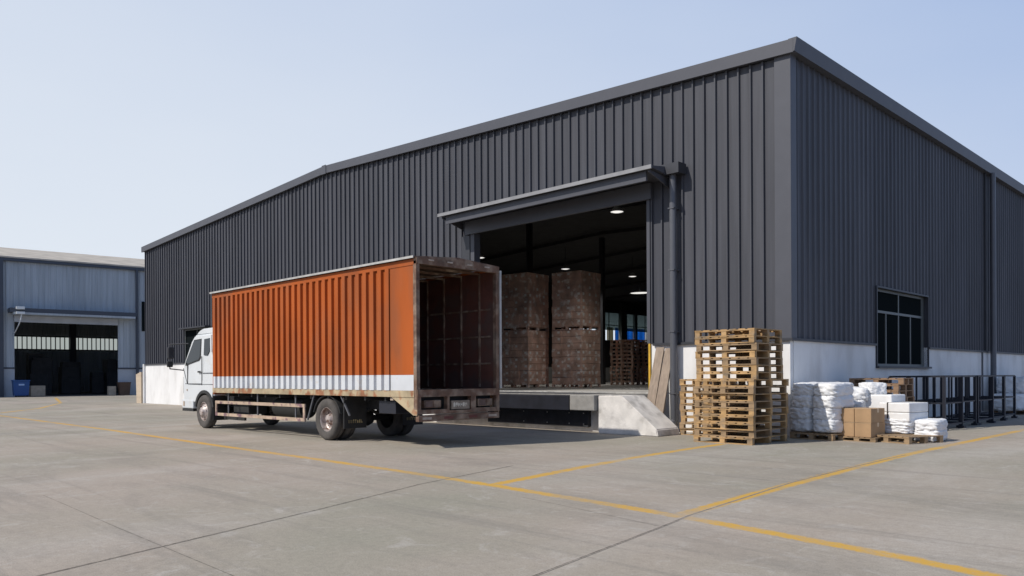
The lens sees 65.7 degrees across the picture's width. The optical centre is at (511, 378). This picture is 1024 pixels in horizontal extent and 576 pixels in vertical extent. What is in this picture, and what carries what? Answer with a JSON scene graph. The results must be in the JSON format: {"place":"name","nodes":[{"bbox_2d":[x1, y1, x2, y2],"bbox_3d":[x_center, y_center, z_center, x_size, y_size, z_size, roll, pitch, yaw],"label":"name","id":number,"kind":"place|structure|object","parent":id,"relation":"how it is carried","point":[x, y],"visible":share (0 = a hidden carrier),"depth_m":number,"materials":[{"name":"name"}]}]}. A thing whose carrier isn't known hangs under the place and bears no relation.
{"place":"outdoors","nodes":[
{"label":"outdoors","id":0,"kind":"place"},
{"bbox_2d":[26,354,51,393],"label":"stacked goods","id":1,"kind":"object","parent":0,"point":[38,369],"visible":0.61,"depth_m":74.22},
{"bbox_2d":[58,362,80,393],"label":"stacked goods","id":2,"kind":"object","parent":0,"point":[69,377],"visible":1,"depth_m":76.70},
{"bbox_2d":[89,359,117,392],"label":"stacked goods","id":3,"kind":"object","parent":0,"point":[100,382],"visible":0.5,"depth_m":78.45},
{"bbox_2d":[0,395,1023,575],"bbox_3d":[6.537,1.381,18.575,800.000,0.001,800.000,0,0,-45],"label":"ground","id":4,"kind":"structure","parent":0,"point":[963,504],"depth_m":9.27,"materials":[{"name":"concrete"}]},
{"bbox_2d":[11,380,29,396],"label":"waste bin","id":5,"kind":"object","parent":4,"relation":"on","point":[20,387],"visible":0.98,"depth_m":64.92,"materials":[{"name":"blue plastic"}]},
{"bbox_2d":[0,398,63,412],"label":"painted line","id":6,"kind":"object","parent":4,"relation":"on","point":[58,400],"visible":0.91,"depth_m":42.12,"materials":[{"name":"yellow paint"}]},
{"bbox_2d":[0,247,144,396],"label":"storage shed","id":7,"kind":"structure","parent":4,"relation":"on","point":[87,311],"depth_m":70.92,"materials":[{"name":"blue metal"}]},
{"bbox_2d":[14,306,24,332],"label":"floodlight","id":8,"kind":"object","parent":7,"relation":"attached to","point":[19,307],"visible":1,"depth_m":65.17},
{"bbox_2d":[29,386,44,395],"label":"carton","id":9,"kind":"object","parent":7,"relation":"on","point":[36,390],"visible":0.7,"depth_m":67.78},
{"bbox_2d":[142,302,144,330],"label":"window","id":10,"kind":"structure","parent":7,"relation":"in","point":[143,303],"depth_m":72.50,"materials":[{"name":"black glass"}]},
{"bbox_2d":[107,386,115,394],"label":"carton","id":11,"kind":"object","parent":4,"relation":"on","point":[111,390],"visible":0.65,"depth_m":70.26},
{"bbox_2d":[117,382,130,394],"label":"brown bin","id":12,"kind":"object","parent":4,"relation":"on","point":[123,388],"visible":0.86,"depth_m":70.59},
{"bbox_2d":[136,374,137,402],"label":"upright board","id":13,"kind":"object","parent":4,"relation":"on","point":[137,387],"visible":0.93,"depth_m":47.48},
{"bbox_2d":[43,495,233,575],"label":"slab joint","id":14,"kind":"object","parent":4,"relation":"on","point":[145,539],"visible":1,"depth_m":7.10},
{"bbox_2d":[138,373,139,402],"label":"upright board","id":15,"kind":"object","parent":4,"relation":"on","point":[138,390],"visible":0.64,"depth_m":47.34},
{"bbox_2d":[139,372,142,402],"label":"upright board","id":16,"kind":"object","parent":4,"relation":"on","point":[141,385],"visible":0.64,"depth_m":47.13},
{"bbox_2d":[36,465,512,575],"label":"slab joint","id":17,"kind":"object","parent":4,"relation":"on","point":[244,526],"visible":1,"depth_m":7.58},
{"bbox_2d":[167,255,501,439],"bbox_3d":[-5.336,-0.547,20.989,2.800,3.970,12.086,0,0,-45],"label":"box truck","id":18,"kind":"object","parent":4,"relation":"on","point":[392,345],"visible":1,"depth_m":18.37,"materials":[{"name":"orange paint"}]},
{"bbox_2d":[0,415,1019,575],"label":"painted line","id":19,"kind":"object","parent":4,"relation":"on","point":[931,563],"visible":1,"depth_m":8.06,"materials":[{"name":"yellow paint"}]},
{"bbox_2d":[434,390,679,436],"bbox_3d":[0.973,0.896,22.694,2.120,1.012,8.915,0,0,-45],"label":"loading dock","id":20,"kind":"object","parent":4,"relation":"on","point":[631,413],"visible":0.81,"depth_m":20.82,"materials":[{"name":"concrete"}]},
{"bbox_2d":[141,36,1023,436],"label":"warehouse","id":21,"kind":"structure","parent":4,"relation":"on","point":[833,220],"depth_m":23.65,"materials":[{"name":"grey"}]},
{"bbox_2d":[178,325,209,361],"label":"window","id":22,"kind":"structure","parent":21,"relation":"in","point":[190,332],"depth_m":42.49,"materials":[{"name":"black glass"}]},
{"bbox_2d":[502,330,548,387],"bbox_3d":[0.564,-0.841,35.060,1.551,2.469,1.557,0,0,38],"label":"carton load","id":23,"kind":"object","parent":21,"relation":"on","point":[525,361],"visible":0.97,"depth_m":34.51},
{"bbox_2d":[501,272,548,330],"bbox_3d":[0.558,-3.316,35.006,1.551,2.469,1.557,0,0,38],"label":"carton load","id":24,"kind":"object","parent":23,"relation":"on","point":[525,304],"visible":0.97,"depth_m":34.45},
{"bbox_2d":[561,254,568,269],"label":"pendant lamp","id":25,"kind":"object","parent":21,"relation":"hanging from","point":[565,267],"visible":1,"depth_m":44.52,"materials":[{"name":"metal"}]},
{"bbox_2d":[552,329,600,386],"bbox_3d":[2.804,-0.852,34.537,1.551,2.469,1.557,0,0,38],"label":"carton load","id":26,"kind":"object","parent":21,"relation":"on","point":[576,357],"visible":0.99,"depth_m":33.99},
{"bbox_2d":[552,270,600,329],"bbox_3d":[2.798,-3.327,34.483,1.551,2.469,1.557,0,0,38],"label":"carton load","id":27,"kind":"object","parent":26,"relation":"on","point":[575,299],"visible":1,"depth_m":33.94},
{"bbox_2d":[610,206,623,212],"bbox_3d":[3.862,-6.711,29.195,0.500,1.230,0.500,0,0,-45],"label":"pendant lamp","id":28,"kind":"object","parent":21,"relation":"hanging from","point":[616,209],"visible":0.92,"depth_m":29.06,"materials":[{"name":"metal"}]},
{"bbox_2d":[610,381,644,384],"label":"pallet","id":29,"kind":"object","parent":21,"relation":"on","point":[622,382],"visible":0.99,"depth_m":42.07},
{"bbox_2d":[610,377,643,380],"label":"pallet","id":30,"kind":"object","parent":29,"relation":"on","point":[627,378],"visible":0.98,"depth_m":42.13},
{"bbox_2d":[610,374,644,376],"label":"pallet","id":31,"kind":"object","parent":30,"relation":"on","point":[627,375],"visible":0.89,"depth_m":42.20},
{"bbox_2d":[610,370,643,373],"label":"pallet","id":32,"kind":"object","parent":31,"relation":"on","point":[626,371],"visible":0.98,"depth_m":42.06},
{"bbox_2d":[610,366,643,369],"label":"pallet","id":33,"kind":"object","parent":32,"relation":"on","point":[622,367],"visible":0.99,"depth_m":42.08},
{"bbox_2d":[611,362,644,365],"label":"pallet","id":34,"kind":"object","parent":33,"relation":"on","point":[628,363],"visible":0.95,"depth_m":42.11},
{"bbox_2d":[610,358,643,362],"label":"pallet","id":35,"kind":"object","parent":34,"relation":"on","point":[627,360],"visible":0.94,"depth_m":42.09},
{"bbox_2d":[610,355,644,358],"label":"pallet","id":36,"kind":"object","parent":35,"relation":"on","point":[627,356],"visible":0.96,"depth_m":42.16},
{"bbox_2d":[610,351,643,354],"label":"pallet","id":37,"kind":"object","parent":36,"relation":"on","point":[626,352],"visible":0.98,"depth_m":42.12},
{"bbox_2d":[610,347,643,350],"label":"pallet","id":38,"kind":"object","parent":37,"relation":"on","point":[626,348],"visible":0.93,"depth_m":42.04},
{"bbox_2d":[610,343,643,347],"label":"pallet","id":39,"kind":"object","parent":38,"relation":"on","point":[627,344],"visible":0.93,"depth_m":42.06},
{"bbox_2d":[610,339,643,343],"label":"pallet","id":40,"kind":"object","parent":39,"relation":"on","point":[626,341],"visible":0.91,"depth_m":42.12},
{"bbox_2d":[628,257,636,276],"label":"pendant lamp","id":41,"kind":"object","parent":21,"relation":"hanging from","point":[632,274],"visible":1,"depth_m":48.06,"materials":[{"name":"metal"}]},
{"bbox_2d":[630,283,646,293],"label":"pendant lamp","id":42,"kind":"object","parent":21,"relation":"hanging from","point":[640,292],"visible":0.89,"depth_m":57.68,"materials":[{"name":"metal"}]},
{"bbox_2d":[875,285,931,368],"bbox_3d":[11.661,-1.451,23.733,4.370,2.310,0.320,0,0,-45],"label":"window","id":43,"kind":"structure","parent":21,"relation":"in","point":[901,317],"depth_m":23.85,"materials":[{"name":"black glass"}]},
{"bbox_2d":[488,444,727,484],"bbox_3d":[2.046,1.413,13.796,0.540,0.003,7.684,0,0,38],"label":"painted line","id":44,"kind":"object","parent":4,"relation":"on","point":[553,473],"visible":1,"depth_m":12.88,"materials":[{"name":"yellow paint"}]},
{"bbox_2d":[647,347,664,404],"bbox_3d":[3.720,0.260,20.862,0.608,2.162,0.270,0,0,-36],"label":"wooden board","id":45,"kind":"object","parent":4,"relation":"on","point":[655,376],"visible":0.64,"depth_m":20.89,"materials":[{"name":"brown wood"}]},
{"bbox_2d":[655,348,669,413],"bbox_3d":[3.925,0.274,20.656,0.608,2.132,0.270,0,0,-36],"label":"wooden board","id":46,"kind":"object","parent":4,"relation":"on","point":[662,389],"visible":0.57,"depth_m":20.66,"materials":[{"name":"brown wood"}]},
{"bbox_2d":[680,427,720,434],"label":"pallet","id":47,"kind":"object","parent":4,"relation":"on","point":[682,431],"visible":0.2,"depth_m":19.43,"materials":[{"name":"brown wood"}]},
{"bbox_2d":[679,421,719,428],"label":"pallet","id":48,"kind":"object","parent":47,"relation":"on","point":[682,425],"visible":0.27,"depth_m":19.44,"materials":[{"name":"brown wood"}]},
{"bbox_2d":[681,415,719,422],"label":"pallet","id":49,"kind":"object","parent":48,"relation":"on","point":[684,419],"visible":0.24,"depth_m":19.43,"materials":[{"name":"brown wood"}]},
{"bbox_2d":[680,410,736,417],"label":"pallet","id":50,"kind":"object","parent":49,"relation":"on","point":[683,412],"visible":0.26,"depth_m":19.42,"materials":[{"name":"brown wood"}]},
{"bbox_2d":[680,404,737,410],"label":"pallet","id":51,"kind":"object","parent":50,"relation":"on","point":[682,406],"visible":0.29,"depth_m":19.40,"materials":[{"name":"brown wood"}]},
{"bbox_2d":[680,398,737,404],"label":"pallet","id":52,"kind":"object","parent":51,"relation":"on","point":[683,400],"visible":0.2,"depth_m":19.39,"materials":[{"name":"brown wood"}]},
{"bbox_2d":[680,391,737,397],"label":"pallet","id":53,"kind":"object","parent":52,"relation":"on","point":[682,394],"visible":0.2,"depth_m":19.50,"materials":[{"name":"brown wood"}]},
{"bbox_2d":[681,385,736,391],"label":"pallet","id":54,"kind":"object","parent":53,"relation":"on","point":[683,387],"visible":0.25,"depth_m":19.40,"materials":[{"name":"brown wood"}]},
{"bbox_2d":[679,379,745,384],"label":"pallet","id":55,"kind":"object","parent":54,"relation":"on","point":[682,381],"visible":0.26,"depth_m":19.39,"materials":[{"name":"brown wood"}]},
{"bbox_2d":[531,455,903,575],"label":"slab joint","id":56,"kind":"object","parent":4,"relation":"on","point":[544,571],"visible":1,"depth_m":7.65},
{"bbox_2d":[693,432,786,444],"bbox_3d":[5.036,1.315,17.483,1.535,0.151,1.420,0,0,-44],"label":"pallet","id":57,"kind":"object","parent":4,"relation":"on","point":[751,441],"visible":0.82,"depth_m":17.13,"materials":[{"name":"brown wood"}]},
{"bbox_2d":[694,425,786,437],"bbox_3d":[5.048,1.163,17.485,1.420,0.151,1.538,0,0,45],"label":"pallet","id":58,"kind":"object","parent":57,"relation":"on","point":[752,434],"visible":0.81,"depth_m":17.15,"materials":[{"name":"brown wood"}]},
{"bbox_2d":[694,418,787,430],"bbox_3d":[5.034,1.010,17.450,1.536,0.151,1.420,0,0,-45],"label":"pallet","id":59,"kind":"object","parent":58,"relation":"on","point":[750,427],"visible":0.81,"depth_m":17.10,"materials":[{"name":"brown wood"}]},
{"bbox_2d":[694,412,786,422],"bbox_3d":[5.041,0.858,17.475,1.535,0.151,1.420,0,0,-45],"label":"pallet","id":60,"kind":"object","parent":59,"relation":"on","point":[751,419],"visible":0.83,"depth_m":17.12,"materials":[{"name":"brown wood"}]},
{"bbox_2d":[695,405,788,415],"bbox_3d":[5.064,0.705,17.476,1.536,0.151,1.420,0,0,-44],"label":"pallet","id":61,"kind":"object","parent":60,"relation":"on","point":[742,411],"visible":0.83,"depth_m":17.14,"materials":[{"name":"brown wood"}]},
{"bbox_2d":[695,399,787,408],"bbox_3d":[5.056,0.552,17.472,1.538,0.151,1.420,0,0,-45],"label":"pallet","id":62,"kind":"object","parent":61,"relation":"on","point":[752,404],"visible":0.85,"depth_m":17.09,"materials":[{"name":"brown wood"}]},
{"bbox_2d":[694,393,787,400],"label":"pallet","id":63,"kind":"object","parent":62,"relation":"on","point":[750,397],"visible":0.84,"depth_m":17.15,"materials":[{"name":"brown wood"}]},
{"bbox_2d":[693,386,786,393],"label":"pallet","id":64,"kind":"object","parent":63,"relation":"on","point":[746,390],"visible":0.9,"depth_m":17.10,"materials":[{"name":"brown wood"}]},
{"bbox_2d":[695,379,788,386],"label":"pallet","id":65,"kind":"object","parent":64,"relation":"on","point":[741,382],"visible":0.99,"depth_m":17.10,"materials":[{"name":"brown wood"}]},
{"bbox_2d":[696,372,782,378],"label":"pallet","id":66,"kind":"object","parent":65,"relation":"on","point":[750,375],"visible":0.98,"depth_m":17.01,"materials":[{"name":"brown wood"}]},
{"bbox_2d":[696,365,782,371],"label":"pallet","id":67,"kind":"object","parent":66,"relation":"on","point":[752,368],"visible":0.98,"depth_m":16.98,"materials":[{"name":"brown wood"}]},
{"bbox_2d":[696,357,782,365],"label":"pallet","id":68,"kind":"object","parent":67,"relation":"on","point":[751,361],"visible":0.99,"depth_m":17.00,"materials":[{"name":"brown wood"}]},
{"bbox_2d":[695,350,781,358],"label":"pallet","id":69,"kind":"object","parent":68,"relation":"on","point":[749,353],"visible":0.91,"depth_m":17.03,"materials":[{"name":"brown wood"}]},
{"bbox_2d":[696,342,782,351],"bbox_3d":[4.971,-0.667,17.323,1.420,0.151,1.238,0,0,44],"label":"pallet","id":70,"kind":"object","parent":69,"relation":"on","point":[749,346],"visible":0.86,"depth_m":17.01,"materials":[{"name":"brown wood"}]},
{"bbox_2d":[695,335,781,344],"bbox_3d":[4.946,-0.819,17.340,1.236,0.151,1.420,0,0,-44],"label":"pallet","id":71,"kind":"object","parent":70,"relation":"on","point":[739,339],"visible":0.89,"depth_m":17.02,"materials":[{"name":"brown wood"}]},
{"bbox_2d":[695,328,781,337],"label":"pallet","id":72,"kind":"object","parent":71,"relation":"on","point":[746,332],"visible":0.86,"depth_m":17.00,"materials":[{"name":"brown wood"}]},
{"bbox_2d":[790,431,853,440],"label":"pallet","id":73,"kind":"object","parent":4,"relation":"on","point":[821,436],"visible":0.76,"depth_m":17.91,"materials":[{"name":"brown wood"}]},
{"bbox_2d":[790,419,813,431],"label":"sack","id":74,"kind":"object","parent":73,"relation":"on","point":[802,425],"visible":0.53,"depth_m":18.07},
{"bbox_2d":[790,407,812,419],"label":"sack","id":75,"kind":"object","parent":74,"relation":"on","point":[803,413],"visible":0.48,"depth_m":18.03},
{"bbox_2d":[791,395,813,408],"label":"sack","id":76,"kind":"object","parent":75,"relation":"on","point":[800,401],"visible":0.52,"depth_m":18.02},
{"bbox_2d":[792,382,819,395],"bbox_3d":[6.931,0.250,18.341,0.916,0.326,0.560,-2,2,-38],"label":"sack","id":77,"kind":"object","parent":76,"relation":"on","point":[803,388],"visible":0.58,"depth_m":18.05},
{"bbox_2d":[813,419,842,432],"bbox_3d":[7.229,1.068,17.868,0.916,0.324,0.580,2,-3,-38],"label":"sack","id":78,"kind":"object","parent":73,"relation":"on","point":[827,426],"visible":0.73,"depth_m":17.55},
{"bbox_2d":[812,407,849,419],"bbox_3d":[7.247,0.794,17.879,0.916,0.326,0.562,1,-2,-32],"label":"sack","id":79,"kind":"object","parent":78,"relation":"on","point":[827,414],"visible":0.56,"depth_m":17.58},
{"bbox_2d":[813,395,854,408],"bbox_3d":[7.239,0.521,17.857,0.917,0.332,0.600,-2,0,-31],"label":"sack","id":80,"kind":"object","parent":79,"relation":"on","point":[838,402],"visible":0.8,"depth_m":17.60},
{"bbox_2d":[813,382,853,396],"bbox_3d":[7.247,0.250,17.853,0.920,0.325,0.579,-2,2,-37],"label":"sack","id":81,"kind":"object","parent":80,"relation":"on","point":[836,389],"visible":0.94,"depth_m":17.61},
{"bbox_2d":[669,428,1023,515],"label":"painted line","id":82,"kind":"object","parent":4,"relation":"on","point":[711,504],"visible":1,"depth_m":11.01,"materials":[{"name":"yellow paint"}]},
{"bbox_2d":[838,436,892,442],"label":"pallet","id":83,"kind":"object","parent":4,"relation":"on","point":[859,439],"visible":0.6,"depth_m":17.31,"materials":[{"name":"brown wood"}]},
{"bbox_2d":[838,422,854,436],"bbox_3d":[7.638,1.124,17.753,0.623,0.312,0.376,0,0,-39],"label":"carton","id":84,"kind":"object","parent":83,"relation":"on","point":[848,428],"visible":0.48,"depth_m":17.51,"materials":[{"name":"cardboard"}]},
{"bbox_2d":[841,407,865,421],"bbox_3d":[7.629,0.812,17.744,0.623,0.312,0.376,0,0,-39],"label":"carton","id":85,"kind":"object","parent":84,"relation":"on","point":[847,414],"visible":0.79,"depth_m":17.52,"materials":[{"name":"cardboard"}]},
{"bbox_2d":[855,422,884,437],"bbox_3d":[7.878,1.123,17.455,0.623,0.312,0.376,0,0,-38],"label":"carton","id":86,"kind":"object","parent":83,"relation":"on","point":[870,430],"visible":0.78,"depth_m":17.27,"materials":[{"name":"cardboard"}]},
{"bbox_2d":[854,408,884,422],"bbox_3d":[7.870,0.811,17.449,0.623,0.312,0.376,0,0,-40],"label":"carton","id":87,"kind":"object","parent":86,"relation":"on","point":[869,415],"visible":1,"depth_m":17.27,"materials":[{"name":"cardboard"}]},
{"bbox_2d":[864,433,942,443],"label":"pallet","id":88,"kind":"object","parent":4,"relation":"on","point":[904,438],"visible":0.81,"depth_m":16.93,"materials":[{"name":"brown wood"}]},
{"bbox_2d":[885,425,914,433],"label":"sack","id":89,"kind":"object","parent":88,"relation":"on","point":[899,429],"visible":0.53,"depth_m":17.37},
{"bbox_2d":[885,419,915,426],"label":"sack","id":90,"kind":"object","parent":89,"relation":"on","point":[895,422],"visible":0.54,"depth_m":17.37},
{"bbox_2d":[885,412,927,421],"bbox_3d":[8.759,0.846,17.725,0.850,0.198,0.680,0,0,-36],"label":"slab package","id":91,"kind":"object","parent":90,"relation":"on","point":[908,417],"visible":0.55,"depth_m":17.43},
{"bbox_2d":[879,402,927,412],"bbox_3d":[8.758,0.641,17.725,0.850,0.218,0.680,0,0,-36],"label":"slab package","id":92,"kind":"object","parent":91,"relation":"on","point":[906,407],"visible":0.92,"depth_m":17.47},
{"bbox_2d":[888,375,965,430],"bbox_3d":[11.209,0.640,21.471,1.510,1.422,1.510,0,0,-43],"label":"steel rack","id":93,"kind":"object","parent":4,"relation":"on","point":[943,402],"visible":0.51,"depth_m":21.31,"materials":[{"name":"metal"}]},
{"bbox_2d":[913,430,947,441],"bbox_3d":[9.165,1.236,17.356,0.746,0.275,0.569,0,0,-45],"label":"sack","id":94,"kind":"object","parent":4,"relation":"on","point":[944,433],"visible":0.64,"depth_m":17.11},
{"bbox_2d":[914,418,947,430],"bbox_3d":[9.162,1.018,17.350,0.747,0.273,0.561,-2,1,-45],"label":"sack","id":95,"kind":"object","parent":94,"relation":"on","point":[932,424],"visible":0.98,"depth_m":17.12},
{"bbox_2d":[906,375,978,427],"bbox_3d":[12.259,0.632,22.635,1.510,1.422,1.510,0,0,-45],"label":"steel rack","id":96,"kind":"object","parent":4,"relation":"on","point":[974,419],"visible":0.48,"depth_m":22.62,"materials":[{"name":"metal"}]},
{"bbox_2d":[926,375,995,424],"bbox_3d":[13.372,0.624,23.685,1.510,1.422,1.510,0,0,-43],"label":"steel rack","id":97,"kind":"object","parent":4,"relation":"on","point":[978,399],"visible":0.62,"depth_m":23.63,"materials":[{"name":"metal"}]},
{"bbox_2d":[940,375,1006,421],"bbox_3d":[14.451,0.616,24.875,1.510,1.422,1.510,0,0,-43],"label":"steel rack","id":98,"kind":"object","parent":4,"relation":"on","point":[989,401],"visible":0.44,"depth_m":24.82,"materials":[{"name":"metal"}]},
{"bbox_2d":[964,375,1017,419],"bbox_3d":[15.678,0.607,26.233,1.510,1.422,1.510,0,0,44],"label":"steel rack","id":99,"kind":"object","parent":4,"relation":"on","point":[1014,400],"visible":0.4,"depth_m":26.21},
{"bbox_2d":[994,410,1023,414],"bbox_3d":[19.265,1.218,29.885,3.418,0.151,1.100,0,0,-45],"label":"pallet","id":100,"kind":"object","parent":4,"relation":"on","point":[1012,412],"visible":0.23,"depth_m":29.00,"materials":[{"name":"brown wood"}]},
{"bbox_2d":[994,393,1023,410],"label":"sack","id":101,"kind":"object","parent":100,"relation":"on","point":[1009,403],"visible":0.61,"depth_m":28.30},
{"bbox_2d":[996,376,1023,392],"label":"sack","id":102,"kind":"object","parent":101,"relation":"on","point":[1019,384],"visible":0.61,"depth_m":28.79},
{"bbox_2d":[0,0,1023,339],"label":"sky","id":103,"kind":"structure","parent":0,"point":[126,126],"materials":[{"name":"blue"}]},
{"bbox_2d":[607,330,612,339],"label":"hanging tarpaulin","id":104,"kind":"object","parent":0,"point":[610,336],"visible":0.26,"depth_m":79.03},
{"bbox_2d":[615,330,618,339],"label":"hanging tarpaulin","id":105,"kind":"object","parent":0,"point":[616,335],"depth_m":79.83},
{"bbox_2d":[627,331,644,341],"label":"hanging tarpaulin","id":106,"kind":"object","parent":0,"point":[641,335],"depth_m":82.47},
{"bbox_2d":[905,396,914,401],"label":"pallet","id":107,"kind":"object","parent":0,"point":[909,398],"visible":0.09,"depth_m":19.64,"materials":[{"name":"brown wood"}]},
{"bbox_2d":[887,390,913,396],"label":"pallet","id":108,"kind":"object","parent":107,"relation":"on","point":[908,392],"visible":0.26,"depth_m":19.38,"materials":[{"name":"brown wood"}]},
{"bbox_2d":[854,384,913,390],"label":"pallet","id":109,"kind":"object","parent":108,"relation":"on","point":[897,387],"visible":0.41,"depth_m":19.38,"materials":[{"name":"brown wood"}]},
{"bbox_2d":[849,378,913,383],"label":"pallet","id":110,"kind":"object","parent":109,"relation":"on","point":[886,380],"visible":0.85,"depth_m":19.48,"materials":[{"name":"brown wood"}]},
{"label":"sack","id":111,"kind":"object","parent":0,"visible":0},
{"bbox_2d":[853,400,865,406],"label":"sack","id":112,"kind":"object","parent":111,"relation":"on","point":[860,403],"visible":0.11,"depth_m":18.24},
{"bbox_2d":[852,386,868,400],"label":"sack","id":113,"kind":"object","parent":112,"relation":"on","point":[860,393],"visible":0.41,"depth_m":18.25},
{"bbox_3d":[8.635,1.060,18.377,0.700,0.600,0.720,0,0,-40],"label":"wrapped package","id":114,"kind":"object","parent":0,"visible":0},
{"bbox_2d":[866,394,904,407],"bbox_3d":[8.632,0.560,18.376,0.700,0.380,0.660,0,0,-39],"label":"wrapped package","id":115,"kind":"object","parent":114,"relation":"on","point":[874,400],"visible":0.41,"depth_m":18.17},
{"bbox_2d":[858,382,886,393],"bbox_3d":[8.442,0.241,18.570,0.478,0.314,0.598,1,0,-6],"label":"sack","id":116,"kind":"object","parent":115,"relation":"on","point":[876,387],"visible":0.74,"depth_m":18.30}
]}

